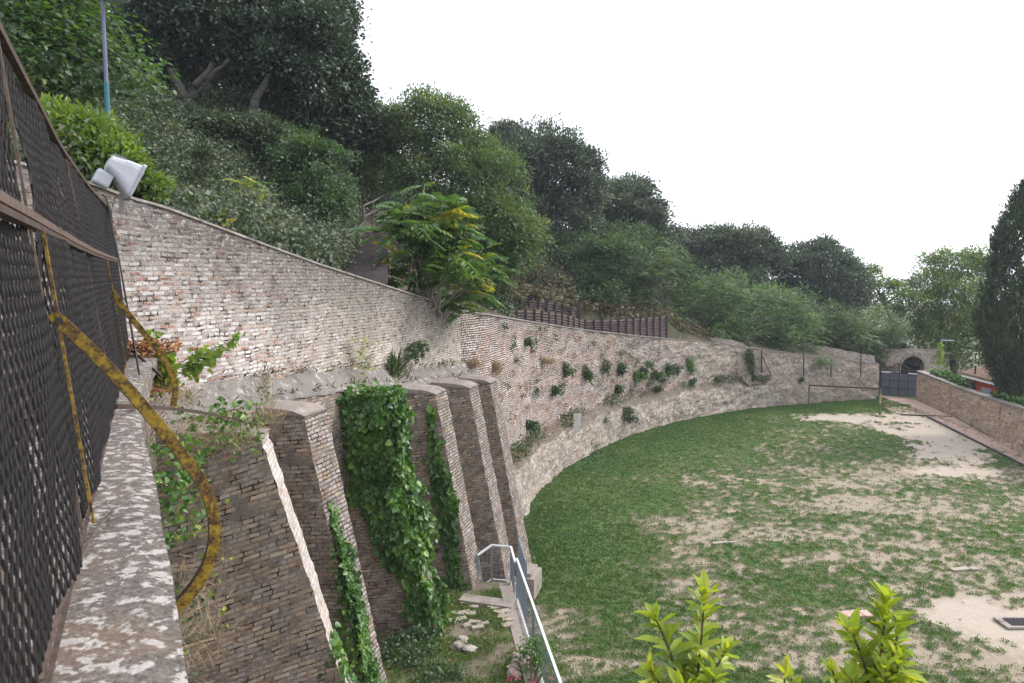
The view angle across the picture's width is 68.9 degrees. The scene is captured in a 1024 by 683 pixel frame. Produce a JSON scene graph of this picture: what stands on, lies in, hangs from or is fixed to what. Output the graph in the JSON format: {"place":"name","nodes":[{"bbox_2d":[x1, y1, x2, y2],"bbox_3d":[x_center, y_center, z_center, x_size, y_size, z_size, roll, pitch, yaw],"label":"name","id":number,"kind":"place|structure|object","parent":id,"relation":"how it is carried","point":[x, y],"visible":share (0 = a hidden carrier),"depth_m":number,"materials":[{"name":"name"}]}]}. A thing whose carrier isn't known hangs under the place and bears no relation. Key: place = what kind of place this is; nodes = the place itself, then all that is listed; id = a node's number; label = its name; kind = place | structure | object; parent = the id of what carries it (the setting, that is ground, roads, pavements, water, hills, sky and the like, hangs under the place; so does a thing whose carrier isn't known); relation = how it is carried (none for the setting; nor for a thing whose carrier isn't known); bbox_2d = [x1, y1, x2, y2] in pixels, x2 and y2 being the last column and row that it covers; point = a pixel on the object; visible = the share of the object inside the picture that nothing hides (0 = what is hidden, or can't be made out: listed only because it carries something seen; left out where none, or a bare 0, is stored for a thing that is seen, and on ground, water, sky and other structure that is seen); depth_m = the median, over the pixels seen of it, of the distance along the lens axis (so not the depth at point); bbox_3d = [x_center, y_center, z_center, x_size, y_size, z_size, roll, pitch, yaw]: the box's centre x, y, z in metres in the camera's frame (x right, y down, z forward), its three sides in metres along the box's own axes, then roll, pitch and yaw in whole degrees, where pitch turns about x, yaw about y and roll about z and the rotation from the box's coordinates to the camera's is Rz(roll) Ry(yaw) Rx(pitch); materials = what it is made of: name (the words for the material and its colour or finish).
{"place":"outdoors","nodes":[
{"label":"outdoors","id":0,"kind":"place"},
{"bbox_2d":[346,232,387,284],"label":"stepped path","id":1,"kind":"structure","parent":0,"point":[361,267],"depth_m":19.91,"materials":[{"name":"grey stone"}]},
{"bbox_2d":[375,582,523,682],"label":"terrace ground","id":2,"kind":"structure","parent":0,"point":[458,630],"depth_m":14.65,"materials":[{"name":"green plant"}]},
{"bbox_2d":[1,350,187,682],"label":"parapet wall","id":3,"kind":"structure","parent":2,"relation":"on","point":[122,624],"depth_m":2.47,"materials":[{"name":"stone"}]},
{"bbox_2d":[39,508,114,680],"bbox_3d":[-1.417,0.754,2.453,0.051,0.020,1.436,-2,5,-22],"label":"metal strip","id":4,"kind":"object","parent":3,"relation":"on","point":[54,627],"visible":0.81,"depth_m":2.13,"materials":[{"name":"paint"}]},
{"bbox_2d":[0,21,220,682],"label":"fence","id":5,"kind":"object","parent":3,"relation":"on","point":[86,319],"visible":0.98,"depth_m":2.66,"materials":[{"name":"metal"}]},
{"bbox_2d":[91,153,146,214],"bbox_3d":[-4.879,-1.955,9.263,0.594,0.719,0.517,-4,6,-35],"label":"floodlight","id":6,"kind":"object","parent":5,"relation":"attached to","point":[124,175],"visible":1,"depth_m":9.12,"materials":[{"name":"grey paint"}]},
{"bbox_2d":[102,194,140,374],"bbox_3d":[-4.488,-0.609,8.544,0.060,2.368,2.739,-3,6,-34],"label":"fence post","id":7,"kind":"object","parent":5,"relation":"hanging from","point":[130,323],"visible":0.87,"depth_m":8.12,"materials":[{"name":"black metal"}]},
{"bbox_2d":[127,337,203,397],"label":"dead leaves","id":8,"kind":"object","parent":3,"relation":"on","point":[146,346],"visible":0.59,"depth_m":9.34,"materials":[{"name":"brown plant"}]},
{"bbox_2d":[148,428,213,549],"bbox_3d":[-2.535,1.126,5.741,0.423,0.854,1.025,0,5,0],"label":"ivy sprig","id":9,"kind":"object","parent":3,"relation":"attached to","point":[180,484],"visible":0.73,"depth_m":5.66,"materials":[{"name":"green plant"}]},
{"bbox_2d":[149,376,214,415],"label":"dry weed","id":10,"kind":"object","parent":3,"relation":"on","point":[188,393],"visible":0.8,"depth_m":9.03,"materials":[{"name":"brown plant"}]},
{"bbox_2d":[99,404,266,427],"bbox_3d":[-3.204,0.779,7.394,0.533,1.032,4.178,0,5,-5],"label":"flat bar","id":11,"kind":"object","parent":3,"relation":"on","point":[123,406],"visible":0.61,"depth_m":7.79,"materials":[{"name":"metal"}]},
{"bbox_2d":[146,328,245,392],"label":"vine","id":12,"kind":"object","parent":3,"relation":"attached to","point":[194,367],"visible":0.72,"depth_m":9.49,"materials":[{"name":"green plant"}]},
{"bbox_2d":[171,499,250,654],"bbox_3d":[-1.644,1.260,3.844,0.465,0.710,1.146,0,5,0],"label":"dry weed","id":13,"kind":"object","parent":3,"relation":"attached to","point":[199,527],"visible":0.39,"depth_m":3.93,"materials":[{"name":"beige plant"}]},
{"bbox_2d":[175,556,248,682],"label":"dry weed","id":14,"kind":"object","parent":3,"relation":"on","point":[197,634],"visible":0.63,"depth_m":3.38,"materials":[{"name":"brown plant"}]},
{"bbox_2d":[146,395,291,466],"bbox_3d":[-3.524,1.081,8.765,1.567,0.836,1.783,0,5,0],"label":"dry weed","id":15,"kind":"object","parent":3,"relation":"on","point":[215,440],"visible":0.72,"depth_m":8.63,"materials":[{"name":"green plant"}]},
{"bbox_2d":[195,396,266,448],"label":"ivy sprig","id":16,"kind":"object","parent":15,"relation":"attached to","point":[239,402],"visible":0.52,"depth_m":9.07,"materials":[{"name":"green plant"}]},
{"bbox_2d":[155,421,351,682],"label":"buttress","id":17,"kind":"structure","parent":2,"relation":"on","point":[285,621],"depth_m":9.76,"materials":[{"name":"beige brick"}]},
{"bbox_2d":[242,392,287,426],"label":"dry weed","id":18,"kind":"object","parent":17,"relation":"on","point":[271,408],"visible":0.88,"depth_m":9.83,"materials":[{"name":"beige plant"}]},
{"bbox_2d":[318,621,357,682],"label":"ivy","id":19,"kind":"object","parent":17,"relation":"attached to","point":[337,647],"visible":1,"depth_m":10.17,"materials":[{"name":"green plant"}]},
{"bbox_2d":[256,399,386,682],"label":"buttress","id":20,"kind":"structure","parent":2,"relation":"on","point":[303,447],"depth_m":12.32,"materials":[{"name":"beige brick"}]},
{"bbox_2d":[327,500,384,682],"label":"ivy","id":21,"kind":"object","parent":20,"relation":"attached to","point":[368,665],"visible":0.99,"depth_m":12.25,"materials":[{"name":"green plant"}]},
{"bbox_2d":[344,389,428,635],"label":"buttress","id":22,"kind":"structure","parent":2,"relation":"on","point":[386,596],"depth_m":15.35,"materials":[{"name":"beige brick"}]},
{"bbox_2d":[336,379,460,639],"bbox_3d":[-2.538,3.462,15.425,2.843,5.348,1.608,1,5,12],"label":"ivy","id":23,"kind":"object","parent":22,"relation":"attached to","point":[379,466],"visible":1,"depth_m":15.00,"materials":[{"name":"green plant"}]},
{"bbox_2d":[377,618,472,682],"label":"creeper","id":24,"kind":"object","parent":2,"relation":"on","point":[425,651],"visible":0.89,"depth_m":14.15,"materials":[{"name":"green plant"}]},
{"bbox_2d":[399,382,481,589],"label":"buttress","id":25,"kind":"structure","parent":2,"relation":"on","point":[420,398],"depth_m":17.48,"materials":[{"name":"beige brick"}]},
{"bbox_2d":[411,405,470,589],"bbox_3d":[-2.064,3.611,17.408,2.300,4.396,0.377,1,5,12],"label":"ivy","id":26,"kind":"object","parent":25,"relation":"attached to","point":[442,475],"visible":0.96,"depth_m":17.31,"materials":[{"name":"green plant"}]},
{"bbox_2d":[458,593,515,608],"bbox_3d":[-0.479,6.350,16.683,1.395,1.160,0.360,2,5,18],"label":"stone step","id":27,"kind":"object","parent":2,"relation":"on","point":[481,601],"visible":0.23,"depth_m":16.63,"materials":[{"name":"beige stone"}]},
{"bbox_2d":[514,633,561,682],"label":"rose bush","id":28,"kind":"object","parent":2,"relation":"on","point":[534,648],"visible":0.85,"depth_m":13.54,"materials":[{"name":"green plant"}]},
{"bbox_2d":[5,49,973,376],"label":"hill","id":29,"kind":"structure","parent":0,"point":[673,331],"depth_m":45.58,"materials":[{"name":"green plant"}]},
{"bbox_2d":[4,92,158,195],"bbox_3d":[-6.466,-2.743,11.032,2.606,2.048,1.803,4,7,40],"label":"bay shrub","id":30,"kind":"object","parent":29,"relation":"on","point":[110,135],"visible":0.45,"depth_m":10.61,"materials":[{"name":"green plant"}]},
{"bbox_2d":[0,0,180,118],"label":"broadleaf tree","id":31,"kind":"object","parent":29,"relation":"on","point":[32,25],"visible":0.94,"depth_m":14.90,"materials":[{"name":"green plant"}]},
{"bbox_2d":[101,0,130,116],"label":"street lamp","id":32,"kind":"object","parent":29,"relation":"on","point":[106,93],"visible":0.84,"depth_m":12.03,"materials":[{"name":"teal metal"}]},
{"bbox_2d":[40,0,256,104],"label":"holm oak","id":33,"kind":"object","parent":29,"relation":"on","point":[220,83],"visible":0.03,"depth_m":34.57,"materials":[{"name":"green plant"}]},
{"bbox_2d":[132,169,177,203],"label":"bay shrub","id":34,"kind":"object","parent":29,"relation":"on","point":[156,184],"visible":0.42,"depth_m":11.35,"materials":[{"name":"green plant"}]},
{"bbox_2d":[3,43,376,271],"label":"undergrowth","id":35,"kind":"object","parent":29,"relation":"on","point":[269,220],"visible":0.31,"depth_m":19.05,"materials":[{"name":"green plant"}]},
{"bbox_2d":[188,137,216,183],"bbox_3d":[-6.718,-3.942,16.228,0.586,1.001,0.728,0,5,0],"label":"yew sapling","id":36,"kind":"object","parent":29,"relation":"on","point":[200,151],"visible":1,"depth_m":16.14,"materials":[{"name":"green plant"}]},
{"bbox_2d":[0,160,460,447],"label":"brick wall","id":37,"kind":"structure","parent":29,"relation":"on","point":[192,281],"depth_m":12.74,"materials":[{"name":"beige brick"}]},
{"bbox_2d":[98,0,364,110],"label":"holm oak","id":38,"kind":"object","parent":29,"relation":"on","point":[248,39],"visible":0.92,"depth_m":26.66,"materials":[{"name":"green plant"}]},
{"bbox_2d":[178,104,294,162],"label":"dark bush","id":39,"kind":"object","parent":29,"relation":"on","point":[258,131],"visible":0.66,"depth_m":24.03,"materials":[{"name":"green plant"}]},
{"bbox_2d":[222,176,280,204],"bbox_3d":[-5.990,-3.503,17.108,1.394,0.682,0.995,2,5,24],"label":"ailanthus","id":40,"kind":"object","parent":29,"relation":"on","point":[248,183],"visible":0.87,"depth_m":17.00,"materials":[{"name":"green plant"}]},
{"bbox_2d":[226,0,387,170],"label":"holm oak","id":41,"kind":"object","parent":29,"relation":"on","point":[348,112],"visible":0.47,"depth_m":29.03,"materials":[{"name":"green plant"}]},
{"bbox_2d":[257,118,367,230],"bbox_3d":[-6.587,-5.333,24.388,3.705,4.241,5.425,-2,5,-18],"label":"dark bush","id":42,"kind":"object","parent":29,"relation":"on","point":[304,162],"visible":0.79,"depth_m":23.13,"materials":[{"name":"green plant"}]},
{"bbox_2d":[230,89,417,218],"bbox_3d":[-9.459,-9.146,37.764,7.814,7.476,9.366,2,5,23],"label":"holm oak","id":43,"kind":"object","parent":29,"relation":"on","point":[387,195],"visible":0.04,"depth_m":37.29,"materials":[{"name":"green plant"}]},
{"bbox_2d":[362,194,385,226],"bbox_3d":[-5.314,-4.919,28.881,0.108,1.966,3.692,0,5,3],"label":"wooden railing","id":44,"kind":"object","parent":29,"relation":"on","point":[373,210],"visible":0.68,"depth_m":28.63,"materials":[{"name":"grey wood"}]},
{"bbox_2d":[347,181,521,328],"bbox_3d":[-1.986,-2.345,20.565,4.564,4.052,4.201,0,5,0],"label":"ailanthus","id":45,"kind":"object","parent":29,"relation":"on","point":[408,223],"visible":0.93,"depth_m":20.10,"materials":[{"name":"green plant"}]},
{"bbox_2d":[345,80,556,285],"bbox_3d":[-2.956,-6.703,32.183,10.066,8.942,6.216,0,5,0],"label":"robinia","id":46,"kind":"object","parent":29,"relation":"on","point":[454,153],"visible":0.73,"depth_m":31.21,"materials":[{"name":"green plant"}]},
{"bbox_2d":[457,193,546,309],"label":"robinia sprays","id":47,"kind":"object","parent":29,"relation":"on","point":[502,285],"visible":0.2,"depth_m":31.56,"materials":[{"name":"green plant"}]},
{"bbox_2d":[507,297,579,317],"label":"log palisade","id":48,"kind":"object","parent":29,"relation":"on","point":[558,309],"visible":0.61,"depth_m":42.73,"materials":[{"name":"brown wood"}]},
{"bbox_2d":[475,112,615,253],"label":"holm oak","id":49,"kind":"object","parent":29,"relation":"on","point":[578,192],"visible":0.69,"depth_m":50.01,"materials":[{"name":"green plant"}]},
{"bbox_2d":[507,308,585,328],"bbox_3d":[2.034,-0.716,39.667,0.506,2.322,7.028,4,6,39],"label":"log palisade","id":50,"kind":"object","parent":29,"relation":"on","point":[542,316],"visible":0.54,"depth_m":39.40,"materials":[{"name":"brown wood"}]},
{"bbox_2d":[540,225,656,308],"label":"slope bush","id":51,"kind":"object","parent":29,"relation":"on","point":[599,255],"visible":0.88,"depth_m":46.75,"materials":[{"name":"green plant"}]},
{"bbox_2d":[506,248,715,338],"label":"dry grass","id":52,"kind":"structure","parent":29,"relation":"on","point":[524,290],"depth_m":45.62,"materials":[{"name":"plant"}]},
{"bbox_2d":[374,174,868,353],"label":"undergrowth","id":53,"kind":"object","parent":29,"relation":"on","point":[500,309],"visible":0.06,"depth_m":47.11,"materials":[{"name":"green plant"}]},
{"bbox_2d":[568,170,678,258],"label":"holm oak","id":54,"kind":"object","parent":29,"relation":"on","point":[635,200],"visible":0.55,"depth_m":57.50,"materials":[{"name":"green plant"}]},
{"bbox_2d":[586,315,667,337],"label":"log palisade","id":55,"kind":"object","parent":29,"relation":"on","point":[654,326],"visible":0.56,"depth_m":44.77,"materials":[{"name":"brown wood"}]},
{"bbox_2d":[596,217,703,304],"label":"slope bush","id":56,"kind":"object","parent":29,"relation":"on","point":[641,233],"visible":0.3,"depth_m":52.48,"materials":[{"name":"green plant"}]},
{"bbox_2d":[605,241,698,337],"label":"robinia bush","id":57,"kind":"object","parent":29,"relation":"on","point":[657,273],"visible":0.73,"depth_m":48.93,"materials":[{"name":"green plant"}]},
{"bbox_2d":[657,222,693,260],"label":"holm oak","id":58,"kind":"object","parent":29,"relation":"on","point":[678,230],"visible":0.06,"depth_m":74.14,"materials":[{"name":"green plant"}]},
{"bbox_2d":[664,263,773,347],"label":"acacia bush","id":59,"kind":"object","parent":29,"relation":"on","point":[715,312],"visible":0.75,"depth_m":52.25,"materials":[{"name":"green plant"}]},
{"bbox_2d":[706,337,750,385],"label":"ruined wall","id":60,"kind":"structure","parent":29,"relation":"on","point":[743,374],"depth_m":50.66,"materials":[{"name":"beige stone"}]},
{"bbox_2d":[666,219,800,298],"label":"holm oak","id":61,"kind":"object","parent":29,"relation":"on","point":[720,246],"visible":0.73,"depth_m":63.51,"materials":[{"name":"green plant"}]},
{"bbox_2d":[732,268,831,353],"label":"acacia bush","id":62,"kind":"object","parent":29,"relation":"on","point":[778,338],"visible":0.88,"depth_m":54.69,"materials":[{"name":"green plant"}]},
{"bbox_2d":[758,232,877,340],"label":"holm oak","id":63,"kind":"object","parent":29,"relation":"on","point":[852,278],"visible":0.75,"depth_m":64.61,"materials":[{"name":"green plant"}]},
{"bbox_2d":[805,345,874,362],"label":"ruined wall","id":64,"kind":"structure","parent":29,"relation":"on","point":[849,354],"depth_m":57.76,"materials":[{"name":"beige stone"}]},
{"bbox_2d":[804,296,886,352],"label":"acacia bush","id":65,"kind":"object","parent":29,"relation":"on","point":[840,323],"visible":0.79,"depth_m":59.47,"materials":[{"name":"green plant"}]},
{"bbox_2d":[846,305,916,367],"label":"acacia bush","id":66,"kind":"object","parent":29,"relation":"on","point":[889,336],"visible":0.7,"depth_m":62.00,"materials":[{"name":"green plant"}]},
{"bbox_2d":[850,255,916,321],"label":"spindly tree","id":67,"kind":"object","parent":29,"relation":"on","point":[892,284],"visible":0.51,"depth_m":75.33,"materials":[{"name":"green plant"}]},
{"bbox_2d":[857,343,943,382],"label":"arched wall","id":68,"kind":"structure","parent":29,"relation":"on","point":[923,359],"depth_m":63.38,"materials":[{"name":"stone"}]},
{"bbox_2d":[878,241,1003,373],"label":"walnut tree","id":69,"kind":"object","parent":29,"relation":"on","point":[931,323],"visible":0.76,"depth_m":65.39,"materials":[{"name":"green plant"}]},
{"bbox_2d":[5,303,1023,484],"bbox_3d":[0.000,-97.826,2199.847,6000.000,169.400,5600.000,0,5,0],"label":"ground","id":70,"kind":"structure","parent":0,"point":[971,357],"depth_m":121.27,"materials":[{"name":"green plant"}]},
{"bbox_2d":[632,568,740,682],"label":"laurel","id":71,"kind":"object","parent":70,"relation":"on","point":[696,649],"visible":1,"depth_m":3.51,"materials":[{"name":"green plant"}]},
{"bbox_2d":[767,653,801,682],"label":"laurel","id":72,"kind":"object","parent":70,"relation":"on","point":[785,668],"visible":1,"depth_m":3.77,"materials":[{"name":"green plant"}]},
{"bbox_2d":[820,580,927,682],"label":"laurel","id":73,"kind":"object","parent":70,"relation":"on","point":[886,663],"visible":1,"depth_m":3.39,"materials":[{"name":"green plant"}]},
{"bbox_2d":[110,0,1023,302],"label":"sky","id":74,"kind":"structure","parent":0,"point":[893,130],"materials":[{"name":"white"}]},
{"bbox_2d":[523,383,1023,682],"bbox_3d":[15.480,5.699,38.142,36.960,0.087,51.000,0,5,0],"label":"lawn","id":75,"kind":"structure","parent":0,"point":[975,613],"depth_m":25.17,"materials":[{"name":"green plant"}]},
{"bbox_2d":[165,362,481,498],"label":"retaining wall","id":76,"kind":"structure","parent":75,"relation":"on","point":[305,381],"depth_m":14.43,"materials":[{"name":"beige brick"}]},
{"bbox_2d":[251,361,278,422],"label":"dry weed","id":77,"kind":"object","parent":76,"relation":"on","point":[263,387],"visible":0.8,"depth_m":11.11,"materials":[{"name":"beige plant"}]},
{"bbox_2d":[213,358,475,400],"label":"ledge weeds","id":78,"kind":"object","parent":76,"relation":"on","point":[281,393],"visible":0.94,"depth_m":14.65,"materials":[{"name":"green plant"}]},
{"bbox_2d":[347,337,375,380],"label":"plant","id":79,"kind":"object","parent":76,"relation":"on","point":[362,357],"visible":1,"depth_m":16.13,"materials":[{"name":"yellow plant"}]},
{"bbox_2d":[386,344,412,382],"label":"wall weed","id":80,"kind":"object","parent":76,"relation":"on","point":[393,363],"depth_m":17.98,"materials":[{"name":"green plant"}]},
{"bbox_2d":[404,339,429,378],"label":"fig sprig","id":81,"kind":"object","parent":76,"relation":"on","point":[414,348],"visible":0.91,"depth_m":18.86,"materials":[{"name":"green plant"}]},
{"bbox_2d":[430,377,515,588],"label":"buttress","id":82,"kind":"structure","parent":75,"relation":"on","point":[476,463],"depth_m":19.53,"materials":[{"name":"beige brick"}]},
{"bbox_2d":[456,373,531,576],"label":"buttress","id":83,"kind":"structure","parent":75,"relation":"on","point":[493,416],"depth_m":21.52,"materials":[{"name":"beige brick"}]},
{"bbox_2d":[493,581,510,585],"bbox_3d":[-0.298,6.663,17.756,0.546,1.630,0.848,0,5,0],"label":"stair landing","id":84,"kind":"object","parent":75,"relation":"on","point":[504,584],"visible":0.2,"depth_m":17.92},
{"bbox_2d":[477,544,515,594],"bbox_3d":[-0.139,5.522,17.598,0.718,1.270,1.344,-5,7,-43],"label":"landing railing","id":85,"kind":"object","parent":84,"relation":"on","point":[512,568],"visible":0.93,"depth_m":17.90,"materials":[{"name":"metal"}]},
{"bbox_2d":[500,586,543,682],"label":"terrace wall","id":86,"kind":"structure","parent":75,"relation":"on","point":[517,628],"depth_m":15.47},
{"bbox_2d":[518,538,526,623],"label":"stair gate","id":87,"kind":"structure","parent":86,"relation":"on","point":[522,559],"depth_m":17.44,"materials":[{"name":"grey metal"}]},
{"bbox_2d":[516,558,561,682],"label":"steel railing","id":88,"kind":"object","parent":86,"relation":"on","point":[519,575],"visible":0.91,"depth_m":14.30,"materials":[{"name":"grey metal"}]},
{"bbox_2d":[515,563,541,599],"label":"stone block","id":89,"kind":"structure","parent":75,"relation":"on","point":[534,577],"depth_m":21.04,"materials":[{"name":"beige stone"}]},
{"bbox_2d":[461,310,878,517],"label":"curved wall","id":90,"kind":"structure","parent":75,"relation":"on","point":[485,337],"depth_m":40.22,"materials":[{"name":"beige stone"}]},
{"bbox_2d":[615,403,639,424],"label":"wall plant","id":91,"kind":"object","parent":90,"relation":"attached to","point":[628,419],"depth_m":41.43,"materials":[{"name":"green plant"}]},
{"bbox_2d":[510,371,761,468],"bbox_3d":[5.908,3.104,38.445,4.386,1.512,32.528,3,6,32],"label":"ledge scrub","id":92,"kind":"object","parent":90,"relation":"on","point":[523,447],"visible":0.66,"depth_m":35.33,"materials":[{"name":"green plant"}]},
{"bbox_2d":[662,362,685,378],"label":"wall plant","id":93,"kind":"object","parent":90,"relation":"attached to","point":[670,369],"depth_m":45.87,"materials":[{"name":"green plant"}]},
{"bbox_2d":[742,348,756,380],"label":"wall plant","id":94,"kind":"object","parent":90,"relation":"attached to","point":[750,364],"depth_m":50.62,"materials":[{"name":"green plant"}]},
{"bbox_2d":[808,384,881,414],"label":"football goal","id":95,"kind":"object","parent":75,"relation":"on","point":[880,395],"visible":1,"depth_m":49.43,"materials":[{"name":"brown paint"}]},
{"bbox_2d":[879,363,919,397],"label":"metal gate","id":96,"kind":"structure","parent":75,"relation":"on","point":[901,384],"depth_m":55.72,"materials":[{"name":"metal"}]},
{"bbox_2d":[916,370,1023,456],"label":"ramp wall","id":97,"kind":"structure","parent":75,"relation":"on","point":[1000,420],"depth_m":44.27,"materials":[{"name":"brick"}]},
{"bbox_2d":[929,369,975,389],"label":"ivy","id":98,"kind":"object","parent":97,"relation":"attached to","point":[958,379],"visible":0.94,"depth_m":49.57,"materials":[{"name":"green plant"}]},
{"bbox_2d":[990,390,1023,405],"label":"ivy","id":99,"kind":"object","parent":97,"relation":"attached to","point":[1016,399],"visible":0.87,"depth_m":40.55,"materials":[{"name":"green plant"}]},
{"bbox_2d":[961,364,1022,395],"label":"red house","id":100,"kind":"structure","parent":75,"relation":"on","point":[980,378],"depth_m":46.33,"materials":[{"name":"paint"}]},
{"bbox_2d":[968,177,1023,395],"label":"cypress","id":101,"kind":"object","parent":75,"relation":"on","point":[998,324],"visible":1,"depth_m":40.54,"materials":[{"name":"green plant"}]},
{"bbox_2d":[993,617,1023,628],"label":"drain cover","id":102,"kind":"object","parent":75,"relation":"on","point":[1012,622],"visible":1,"depth_m":19.38,"materials":[{"name":"metal"}]},
{"bbox_2d":[882,395,1023,463],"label":"ramp path","id":103,"kind":"structure","parent":0,"point":[970,431],"depth_m":45.95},
{"bbox_2d":[901,414,1023,465],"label":"drain channel","id":104,"kind":"object","parent":103,"relation":"on","point":[928,416],"visible":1,"depth_m":42.31,"materials":[{"name":"metal"}]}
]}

